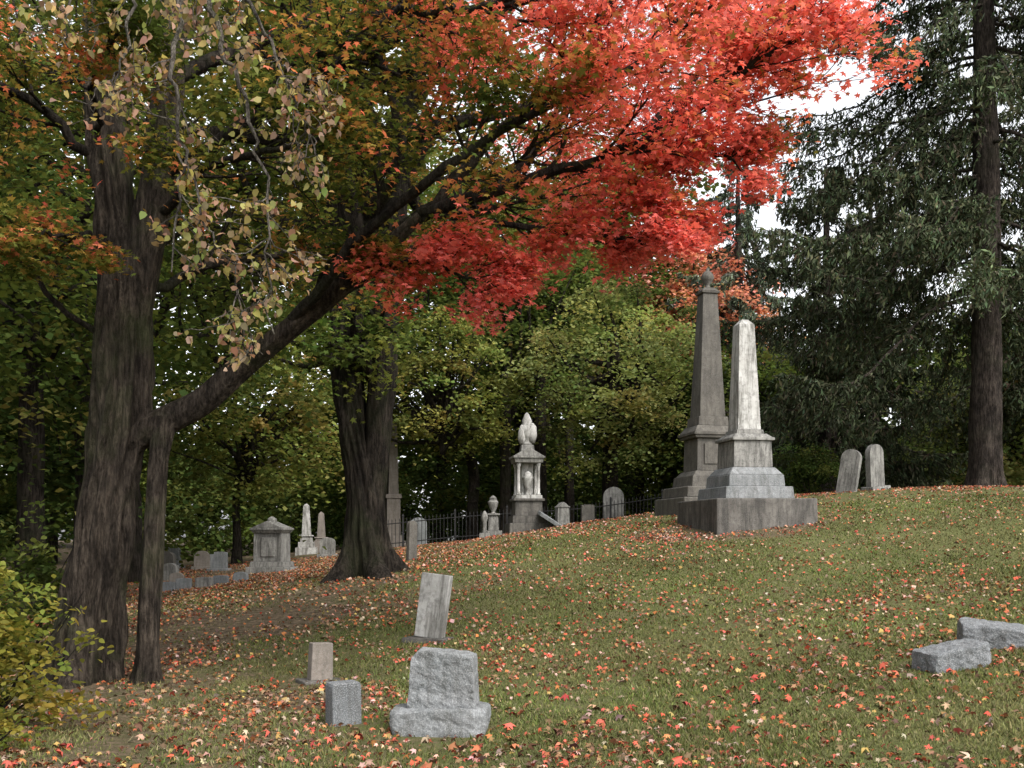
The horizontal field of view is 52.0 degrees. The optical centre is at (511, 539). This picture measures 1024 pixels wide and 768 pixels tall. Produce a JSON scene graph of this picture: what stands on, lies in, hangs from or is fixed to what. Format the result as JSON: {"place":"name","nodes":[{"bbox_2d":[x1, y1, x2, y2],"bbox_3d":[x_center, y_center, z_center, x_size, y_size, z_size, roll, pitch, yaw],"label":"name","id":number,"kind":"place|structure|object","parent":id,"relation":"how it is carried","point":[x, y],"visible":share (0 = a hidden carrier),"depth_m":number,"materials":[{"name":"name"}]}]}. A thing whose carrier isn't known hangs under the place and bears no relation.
{"place":"outdoors","nodes":[
{"label":"outdoors","id":0,"kind":"place"},
{"bbox_2d":[8,0,347,371],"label":"basswood branch","id":1,"kind":"object","parent":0,"point":[182,16],"visible":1,"depth_m":6.99,"materials":[{"name":"green plant"}]},
{"bbox_2d":[0,487,1023,767],"bbox_3d":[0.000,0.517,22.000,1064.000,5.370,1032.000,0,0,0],"label":"ground","id":2,"kind":"structure","parent":0,"point":[228,625],"depth_m":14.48,"materials":[{"name":"green plant"}]},
{"bbox_2d":[0,707,47,749],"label":"yellow green shrub","id":3,"kind":"object","parent":2,"relation":"on","point":[8,727],"visible":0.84,"depth_m":8.47,"materials":[{"name":"green plant"}]},
{"bbox_2d":[1,577,72,663],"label":"yellow green shrub","id":4,"kind":"object","parent":2,"relation":"on","point":[37,621],"visible":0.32,"depth_m":10.60,"materials":[{"name":"green plant"}]},
{"bbox_2d":[0,184,86,597],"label":"maple tree","id":5,"kind":"object","parent":2,"relation":"on","point":[12,445],"visible":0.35,"depth_m":21.70,"materials":[{"name":"green plant"}]},
{"bbox_2d":[0,561,113,731],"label":"yellow green shrub","id":6,"kind":"object","parent":2,"relation":"on","point":[31,653],"visible":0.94,"depth_m":9.43,"materials":[{"name":"green plant"}]},
{"bbox_2d":[0,499,138,664],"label":"yellow green shrub","id":7,"kind":"object","parent":2,"relation":"on","point":[29,566],"visible":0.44,"depth_m":14.58,"materials":[{"name":"green plant"}]},
{"bbox_2d":[0,0,200,473],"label":"maple tree","id":8,"kind":"object","parent":2,"relation":"on","point":[20,360],"visible":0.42,"depth_m":17.12,"materials":[{"name":"green plant"}]},
{"bbox_2d":[0,0,328,614],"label":"maple tree","id":9,"kind":"object","parent":2,"relation":"on","point":[32,444],"visible":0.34,"depth_m":23.77,"materials":[{"name":"green plant"}]},
{"bbox_2d":[0,40,333,579],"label":"maple tree","id":10,"kind":"object","parent":2,"relation":"on","point":[79,471],"visible":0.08,"depth_m":37.82,"materials":[{"name":"green plant"}]},
{"bbox_2d":[162,582,175,591],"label":"headstone","id":11,"kind":"object","parent":2,"relation":"on","point":[167,586],"visible":0.46,"depth_m":28.42,"materials":[{"name":"grey stone"}]},
{"bbox_2d":[163,563,178,581],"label":"headstone","id":12,"kind":"object","parent":2,"relation":"on","point":[169,569],"visible":0.63,"depth_m":33.41,"materials":[{"name":"grey stone"}]},
{"bbox_2d":[164,551,179,570],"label":"headstone","id":13,"kind":"object","parent":2,"relation":"on","point":[169,556],"visible":0.32,"depth_m":38.89,"materials":[{"name":"grey stone"}]},
{"bbox_2d":[165,546,184,568],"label":"headstone","id":14,"kind":"object","parent":2,"relation":"on","point":[176,552],"visible":0.23,"depth_m":41.85,"materials":[{"name":"grey stone"}]},
{"bbox_2d":[169,572,183,582],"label":"headstone","id":15,"kind":"object","parent":2,"relation":"on","point":[173,577],"visible":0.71,"depth_m":30.90,"materials":[{"name":"beige stone"}]},
{"bbox_2d":[176,578,191,589],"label":"headstone","id":16,"kind":"object","parent":2,"relation":"on","point":[183,583],"visible":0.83,"depth_m":28.70,"materials":[{"name":"grey stone"}]},
{"bbox_2d":[191,551,209,569],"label":"headstone","id":17,"kind":"object","parent":2,"relation":"on","point":[202,560],"visible":0.65,"depth_m":39.90,"materials":[{"name":"beige stone"}]},
{"bbox_2d":[195,577,212,587],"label":"headstone","id":18,"kind":"object","parent":2,"relation":"on","point":[203,581],"visible":0.81,"depth_m":28.90,"materials":[{"name":"grey stone"}]},
{"bbox_2d":[206,552,230,571],"bbox_3d":[-10.600,0.851,38.000,0.809,0.850,0.519,0,0,-3],"label":"headstone","id":19,"kind":"object","parent":2,"relation":"on","point":[219,561],"visible":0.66,"depth_m":37.90,"materials":[{"name":"grey stone"}]},
{"bbox_2d":[213,575,228,584],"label":"headstone","id":20,"kind":"object","parent":2,"relation":"on","point":[219,579],"visible":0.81,"depth_m":29.30,"materials":[{"name":"grey stone"}]},
{"bbox_2d":[233,572,248,581],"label":"headstone","id":21,"kind":"object","parent":2,"relation":"on","point":[237,576],"visible":0.72,"depth_m":29.70,"materials":[{"name":"grey stone"}]},
{"bbox_2d":[143,329,345,564],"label":"yellow maple tree","id":22,"kind":"object","parent":2,"relation":"on","point":[245,462],"visible":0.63,"depth_m":40.69,"materials":[{"name":"green plant"}]},
{"bbox_2d":[6,0,499,582],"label":"maple tree","id":23,"kind":"object","parent":2,"relation":"on","point":[136,558],"visible":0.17,"depth_m":30.60,"materials":[{"name":"green plant"}]},
{"bbox_2d":[245,516,297,573],"bbox_3d":[-8.000,0.216,35.000,1.398,2.000,1.149,0,0,12],"label":"pedestal tomb monument","id":24,"kind":"object","parent":2,"relation":"on","point":[271,551],"visible":0.95,"depth_m":34.65,"materials":[{"name":"grey stone"}]},
{"bbox_2d":[295,503,317,555],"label":"obelisk headstone","id":25,"kind":"object","parent":2,"relation":"on","point":[307,546],"visible":0.77,"depth_m":47.23,"materials":[{"name":"white stone"}]},
{"bbox_2d":[295,642,339,684],"bbox_3d":[-2.270,1.490,12.400,0.498,0.564,0.398,0,0,-28],"label":"sandstone headstone","id":26,"kind":"object","parent":2,"relation":"on","point":[320,660],"visible":0.74,"depth_m":12.33,"materials":[{"name":"stone"}]},
{"bbox_2d":[314,512,326,552],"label":"obelisk headstone","id":27,"kind":"object","parent":2,"relation":"on","point":[321,529],"visible":0.53,"depth_m":48.82,"materials":[{"name":"beige stone"}]},
{"bbox_2d":[317,537,337,557],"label":"headstone","id":28,"kind":"object","parent":2,"relation":"on","point":[329,544],"visible":0.81,"depth_m":40.90,"materials":[{"name":"grey stone"}]},
{"bbox_2d":[325,680,361,726],"bbox_3d":[-1.581,1.582,9.847,0.290,0.512,0.200,-1,2,-30],"label":"granite marker stone","id":29,"kind":"object","parent":2,"relation":"on","point":[343,701],"visible":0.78,"depth_m":9.76,"materials":[{"name":"grey stone"}]},
{"bbox_2d":[5,0,717,583],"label":"sugar maple tree","id":30,"kind":"object","parent":2,"relation":"on","point":[353,350],"visible":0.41,"depth_m":21.56,"materials":[{"name":"green plant"}]},
{"bbox_2d":[177,102,602,521],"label":"maple tree","id":31,"kind":"object","parent":2,"relation":"on","point":[419,311],"visible":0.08,"depth_m":49.53,"materials":[{"name":"green plant"}]},
{"bbox_2d":[386,408,405,546],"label":"column monument","id":32,"kind":"object","parent":2,"relation":"on","point":[393,496],"depth_m":49.73,"materials":[{"name":"beige stone"}]},
{"bbox_2d":[406,521,417,559],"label":"headstone","id":33,"kind":"object","parent":2,"relation":"on","point":[411,545],"visible":0.79,"depth_m":24.44,"materials":[{"name":"grey stone"}]},
{"bbox_2d":[411,518,426,544],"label":"headstone","id":34,"kind":"object","parent":2,"relation":"on","point":[419,531],"visible":0.48,"depth_m":44.90,"materials":[{"name":"grey stone"}]},
{"bbox_2d":[401,572,452,643],"bbox_3d":[-1.199,0.995,14.999,0.681,1.068,0.398,0,0,22],"label":"leaning marble headstone","id":35,"kind":"object","parent":2,"relation":"on","point":[433,607],"visible":0.77,"depth_m":14.94,"materials":[{"name":"stone"}]},
{"bbox_2d":[389,647,490,737],"bbox_3d":[-0.645,1.383,9.497,0.882,0.809,0.526,0,0,6],"label":"rough granite headstone","id":36,"kind":"object","parent":2,"relation":"on","point":[443,700],"visible":0.98,"depth_m":9.33,"materials":[{"name":"grey stone"}]},
{"bbox_2d":[364,304,545,539],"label":"yellow maple tree","id":37,"kind":"object","parent":2,"relation":"on","point":[439,415],"visible":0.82,"depth_m":47.30,"materials":[{"name":"green plant"}]},
{"bbox_2d":[0,0,928,688],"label":"red maple tree","id":38,"kind":"object","parent":2,"relation":"on","point":[126,426],"visible":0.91,"depth_m":11.73,"materials":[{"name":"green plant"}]},
{"bbox_2d":[479,511,489,537],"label":"urn headstone","id":39,"kind":"object","parent":2,"relation":"on","point":[484,518],"visible":0.87,"depth_m":37.52,"materials":[{"name":"grey stone"}]},
{"bbox_2d":[487,496,501,535],"bbox_3d":[-0.680,-0.800,38.000,0.648,1.620,0.648,0,0,-5],"label":"urn headstone","id":40,"kind":"object","parent":2,"relation":"on","point":[493,523],"visible":0.86,"depth_m":37.83,"materials":[{"name":"grey stone"}]},
{"bbox_2d":[0,485,1023,767],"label":"fallen leaves","id":41,"kind":"object","parent":2,"relation":"on","point":[286,575],"visible":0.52,"depth_m":13.07,"materials":[{"name":"plant"}]},
{"bbox_2d":[0,155,1023,572],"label":"distant trees","id":42,"kind":"object","parent":2,"relation":"on","point":[444,489],"visible":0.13,"depth_m":59.76,"materials":[{"name":"green plant"}]},
{"bbox_2d":[410,228,627,532],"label":"maple tree","id":43,"kind":"object","parent":2,"relation":"on","point":[505,485],"visible":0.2,"depth_m":50.73,"materials":[{"name":"green plant"}]},
{"bbox_2d":[422,281,623,499],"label":"maple tree","id":44,"kind":"object","parent":2,"relation":"on","point":[520,416],"visible":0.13,"depth_m":54.05,"materials":[{"name":"green plant"}]},
{"bbox_2d":[387,489,662,546],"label":"iron fence","id":45,"kind":"object","parent":2,"relation":"on","point":[477,515],"visible":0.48,"depth_m":42.45,"materials":[{"name":"black metal"}]},
{"bbox_2d":[504,413,549,533],"bbox_3d":[0.540,-2.328,38.000,1.499,4.560,1.499,0,0,-8],"label":"draped urn monument","id":46,"kind":"object","parent":2,"relation":"on","point":[527,459],"visible":0.94,"depth_m":37.55,"materials":[{"name":"stone"}]},
{"bbox_2d":[402,120,672,488],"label":"maple tree","id":47,"kind":"object","parent":2,"relation":"on","point":[487,126],"visible":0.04,"depth_m":60.41,"materials":[{"name":"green plant"}]},
{"bbox_2d":[538,510,561,526],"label":"fallen headstone","id":48,"kind":"object","parent":2,"relation":"on","point":[548,518],"visible":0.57,"depth_m":36.86,"materials":[{"name":"grey stone"}]},
{"bbox_2d":[467,225,641,522],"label":"maple tree","id":49,"kind":"object","parent":2,"relation":"on","point":[540,447],"visible":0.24,"depth_m":52.17,"materials":[{"name":"green plant"}]},
{"bbox_2d":[550,502,572,526],"bbox_3d":[1.800,-0.836,37.600,0.749,1.046,0.598,0,0,-15],"label":"pedestal headstone","id":50,"kind":"object","parent":2,"relation":"on","point":[561,513],"visible":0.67,"depth_m":37.44,"materials":[{"name":"grey stone"}]},
{"bbox_2d":[581,505,594,522],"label":"headstone","id":51,"kind":"object","parent":2,"relation":"on","point":[587,512],"visible":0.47,"depth_m":40.13,"materials":[{"name":"grey stone"}]},
{"bbox_2d":[469,274,730,518],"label":"yellow maple tree","id":52,"kind":"object","parent":2,"relation":"on","point":[616,409],"visible":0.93,"depth_m":46.17,"materials":[{"name":"green plant"}]},
{"bbox_2d":[527,240,678,522],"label":"maple tree","id":53,"kind":"object","parent":2,"relation":"on","point":[569,498],"visible":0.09,"depth_m":54.89,"materials":[{"name":"green plant"}]},
{"bbox_2d":[603,487,623,518],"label":"headstone","id":54,"kind":"object","parent":2,"relation":"on","point":[616,494],"visible":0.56,"depth_m":42.90,"materials":[{"name":"grey stone"}]},
{"bbox_2d":[510,127,729,510],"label":"maple tree","id":55,"kind":"object","parent":2,"relation":"on","point":[713,186],"visible":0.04,"depth_m":59.75,"materials":[{"name":"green plant"}]},
{"bbox_2d":[577,246,698,514],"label":"maple tree","id":56,"kind":"object","parent":2,"relation":"on","point":[656,292],"visible":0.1,"depth_m":56.27,"materials":[{"name":"green plant"}]},
{"bbox_2d":[568,334,759,515],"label":"maple tree","id":57,"kind":"object","parent":2,"relation":"on","point":[669,476],"visible":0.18,"depth_m":53.17,"materials":[{"name":"green plant"}]},
{"bbox_2d":[655,268,727,515],"bbox_3d":[5.400,-3.926,29.000,2.298,7.187,2.298,0,0,-12],"label":"granite obelisk monument","id":58,"kind":"object","parent":2,"relation":"on","point":[704,430],"visible":0.72,"depth_m":28.70,"materials":[{"name":"grey stone"}]},
{"bbox_2d":[617,245,805,372],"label":"orange maple tree","id":59,"kind":"object","parent":2,"relation":"on","point":[730,291],"visible":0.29,"depth_m":56.51,"materials":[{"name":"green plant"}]},
{"bbox_2d":[645,128,803,477],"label":"norway spruce tree","id":60,"kind":"object","parent":2,"relation":"on","point":[746,218],"visible":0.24,"depth_m":56.48,"materials":[{"name":"green plant"}]},
{"bbox_2d":[677,320,817,534],"bbox_3d":[5.532,-2.515,24.996,2.499,5.430,2.499,0,0,-12],"label":"marble obelisk monument","id":61,"kind":"object","parent":2,"relation":"on","point":[746,489],"visible":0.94,"depth_m":24.47,"materials":[{"name":"stone"}]},
{"bbox_2d":[639,327,861,507],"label":"maple tree","id":62,"kind":"object","parent":2,"relation":"on","point":[763,383],"visible":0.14,"depth_m":51.37,"materials":[{"name":"green plant"}]},
{"bbox_2d":[772,442,840,493],"bbox_3d":[9.987,-2.041,34.958,2.728,2.478,3.031,0,0,-39],"label":"boxwood shrub","id":63,"kind":"object","parent":2,"relation":"on","point":[803,473],"visible":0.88,"depth_m":34.85,"materials":[{"name":"green plant"}]},
{"bbox_2d":[725,167,968,493],"bbox_3d":[11.722,-7.715,40.999,10.035,13.746,10.442,0,0,-22],"label":"norway spruce tree","id":64,"kind":"object","parent":2,"relation":"on","point":[843,439],"visible":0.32,"depth_m":39.82,"materials":[{"name":"green plant"}]},
{"bbox_2d":[836,449,861,492],"bbox_3d":[9.629,-1.932,29.975,0.560,1.320,0.160,10,3,38],"label":"headstone","id":65,"kind":"object","parent":2,"relation":"on","point":[849,470],"visible":0.81,"depth_m":29.90,"materials":[{"name":"grey stone"}]},
{"bbox_2d":[719,0,1023,486],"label":"norway spruce tree","id":66,"kind":"object","parent":2,"relation":"on","point":[948,226],"visible":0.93,"depth_m":31.52,"materials":[{"name":"green plant"}]},
{"bbox_2d":[861,444,890,490],"bbox_3d":[10.559,-2.046,30.550,0.809,1.470,0.467,-7,6,-32],"label":"headstone","id":67,"kind":"object","parent":2,"relation":"on","point":[874,463],"visible":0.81,"depth_m":30.43,"materials":[{"name":"grey stone"}]},
{"bbox_2d":[788,168,966,486],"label":"norway spruce tree","id":68,"kind":"object","parent":2,"relation":"on","point":[871,417],"visible":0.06,"depth_m":48.98,"materials":[{"name":"green plant"}]},
{"bbox_2d":[878,337,1023,486],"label":"yellow maple tree","id":69,"kind":"object","parent":2,"relation":"on","point":[1013,470],"visible":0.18,"depth_m":42.45,"materials":[{"name":"green plant"}]},
{"bbox_2d":[911,638,991,673],"bbox_3d":[4.650,1.238,11.088,0.775,0.282,0.436,-9,6,-14],"label":"fallen granite block","id":70,"kind":"object","parent":2,"relation":"on","point":[960,654],"depth_m":10.92,"materials":[{"name":"grey stone"}]},
{"bbox_2d":[890,0,1023,462],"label":"norway spruce tree","id":71,"kind":"object","parent":2,"relation":"on","point":[1014,393],"visible":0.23,"depth_m":39.23,"materials":[{"name":"green plant"}]},
{"bbox_2d":[957,617,1023,648],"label":"fallen granite block","id":72,"kind":"object","parent":2,"relation":"on","point":[998,634],"depth_m":11.81,"materials":[{"name":"grey stone"}]},
{"bbox_2d":[1,0,1023,539],"label":"sky","id":73,"kind":"structure","parent":0,"point":[767,217],"materials":[{"name":"white"}]}
]}

